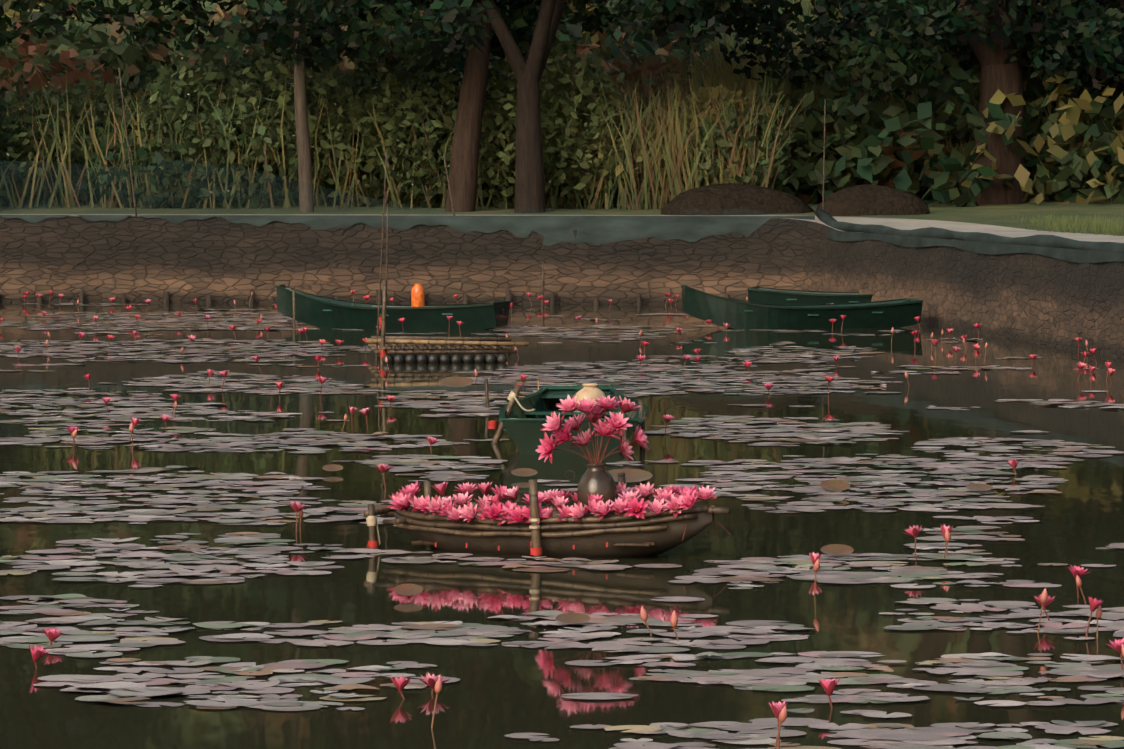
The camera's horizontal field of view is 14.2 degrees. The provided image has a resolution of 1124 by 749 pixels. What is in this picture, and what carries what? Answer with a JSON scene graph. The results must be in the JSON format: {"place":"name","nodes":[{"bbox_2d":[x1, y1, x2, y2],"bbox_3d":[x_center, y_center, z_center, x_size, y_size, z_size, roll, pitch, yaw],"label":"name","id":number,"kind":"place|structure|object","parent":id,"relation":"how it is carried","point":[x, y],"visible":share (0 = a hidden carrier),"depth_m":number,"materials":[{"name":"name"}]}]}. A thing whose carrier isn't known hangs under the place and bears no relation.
{"place":"outdoors","nodes":[
{"label":"outdoors","id":0,"kind":"place"},
{"bbox_2d":[0,302,1123,748],"bbox_3d":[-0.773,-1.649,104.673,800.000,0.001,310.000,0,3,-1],"label":"pond water","id":1,"kind":"structure","parent":0,"point":[494,696],"depth_m":39.32,"materials":[{"name":"green liquid"}]},
{"bbox_2d":[36,289,729,304],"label":"wooden posts","id":2,"kind":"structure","parent":1,"relation":"in","point":[465,298],"depth_m":104.15,"materials":[{"name":"brown wood"}]},
{"bbox_2d":[276,283,510,329],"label":"green boat","id":3,"kind":"object","parent":1,"relation":"in","point":[325,312],"visible":0.75,"depth_m":88.64,"materials":[{"name":"paint"}]},
{"bbox_2d":[292,204,543,327],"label":"pond stakes","id":4,"kind":"object","parent":1,"relation":"in","point":[294,321],"visible":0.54,"depth_m":103.17,"materials":[{"name":"brown wood"}]},
{"bbox_2d":[366,148,528,362],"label":"bamboo raft","id":5,"kind":"object","parent":1,"relation":"in","point":[411,349],"visible":0.85,"depth_m":73.71,"materials":[{"name":"wood"}]},
{"bbox_2d":[363,395,730,558],"bbox_3d":[-0.086,1.202,38.032,3.362,2.088,1.408,-1,3,29],"label":"basket boat","id":6,"kind":"object","parent":1,"relation":"on","point":[606,517],"visible":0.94,"depth_m":37.68,"materials":[{"name":"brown wood"}]},
{"bbox_2d":[0,303,1123,748],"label":"lily pads","id":7,"kind":"object","parent":1,"relation":"on","point":[126,685],"visible":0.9,"depth_m":36.92,"materials":[{"name":"plant"}]},
{"bbox_2d":[0,290,1123,748],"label":"water lilies","id":8,"kind":"object","parent":1,"relation":"in","point":[778,708],"visible":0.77,"depth_m":47.30,"materials":[{"name":"pink plant"}]},
{"bbox_2d":[484,377,644,455],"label":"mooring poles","id":9,"kind":"object","parent":1,"relation":"in","point":[513,397],"visible":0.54,"depth_m":52.61,"materials":[{"name":"brown wood"}]},
{"bbox_2d":[499,383,646,454],"bbox_3d":[0.143,0.559,52.885,1.710,0.690,4.628,0,4,1],"label":"green boat","id":10,"kind":"object","parent":1,"relation":"on","point":[522,427],"visible":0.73,"depth_m":51.93,"materials":[{"name":"paint"}]},
{"bbox_2d":[322,376,992,623],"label":"brown lily pads","id":11,"kind":"object","parent":1,"relation":"on","point":[635,475],"visible":0.81,"depth_m":44.84,"materials":[{"name":"plant"}]},
{"bbox_2d":[682,285,922,328],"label":"green boat","id":12,"kind":"object","parent":1,"relation":"on","point":[737,314],"visible":0.77,"depth_m":88.70,"materials":[{"name":"paint"}]},
{"bbox_2d":[748,286,872,304],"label":"green boat","id":13,"kind":"object","parent":1,"relation":"on","point":[760,295],"visible":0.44,"depth_m":96.60,"materials":[{"name":"paint"}]},
{"bbox_2d":[0,0,1123,242],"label":"bank ground","id":14,"kind":"structure","parent":0,"point":[994,220],"depth_m":107.49,"materials":[{"name":"plant"}]},
{"bbox_2d":[0,0,217,50],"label":"tree","id":15,"kind":"object","parent":14,"relation":"on","point":[122,15],"visible":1,"depth_m":109.15,"materials":[{"name":"green plant"}]},
{"bbox_2d":[162,0,476,211],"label":"tree","id":16,"kind":"object","parent":14,"relation":"on","point":[305,176],"visible":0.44,"depth_m":107.86,"materials":[{"name":"green plant"}]},
{"bbox_2d":[118,68,825,215],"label":"poles","id":17,"kind":"object","parent":14,"relation":"on","point":[134,201],"visible":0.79,"depth_m":105.11,"materials":[{"name":"brown wood"}]},
{"bbox_2d":[229,0,717,211],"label":"tree","id":18,"kind":"object","parent":14,"relation":"on","point":[463,171],"visible":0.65,"depth_m":107.78,"materials":[{"name":"green plant"}]},
{"bbox_2d":[0,38,1037,208],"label":"shrub belt","id":19,"kind":"object","parent":14,"relation":"on","point":[271,75],"visible":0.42,"depth_m":109.94,"materials":[{"name":"green plant"}]},
{"bbox_2d":[262,0,784,212],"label":"tree","id":20,"kind":"object","parent":14,"relation":"on","point":[529,173],"visible":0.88,"depth_m":106.38,"materials":[{"name":"green plant"}]},
{"bbox_2d":[0,216,1123,357],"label":"retaining wall","id":21,"kind":"structure","parent":14,"relation":"on","point":[1039,299],"depth_m":103.93,"materials":[{"name":"stone"}]},
{"bbox_2d":[0,162,1123,262],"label":"coping","id":22,"kind":"object","parent":21,"relation":"on","point":[595,230],"visible":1,"depth_m":103.60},
{"bbox_2d":[0,0,1123,206],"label":"shrubs","id":23,"kind":"object","parent":14,"relation":"on","point":[862,158],"visible":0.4,"depth_m":111.43,"materials":[{"name":"green plant"}]},
{"bbox_2d":[0,0,1123,208],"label":"reed grass","id":24,"kind":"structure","parent":14,"relation":"on","point":[674,167],"depth_m":110.07,"materials":[{"name":"green plant"}]},
{"bbox_2d":[661,183,930,215],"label":"dirt mounds","id":25,"kind":"object","parent":14,"relation":"on","point":[736,199],"visible":0.9,"depth_m":106.00,"materials":[{"name":"brown soil"}]},
{"bbox_2d":[678,0,1123,204],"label":"tree","id":26,"kind":"object","parent":14,"relation":"on","point":[983,30],"visible":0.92,"depth_m":109.26,"materials":[{"name":"green plant"}]},
{"bbox_2d":[810,0,1123,95],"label":"tree","id":27,"kind":"object","parent":14,"relation":"on","point":[850,10],"visible":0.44,"depth_m":109.48,"materials":[{"name":"green plant"}]},
{"bbox_2d":[1012,212,1123,235],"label":"grass","id":28,"kind":"object","parent":14,"relation":"on","point":[1101,227],"visible":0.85,"depth_m":98.53,"materials":[{"name":"green plant"}]}
]}

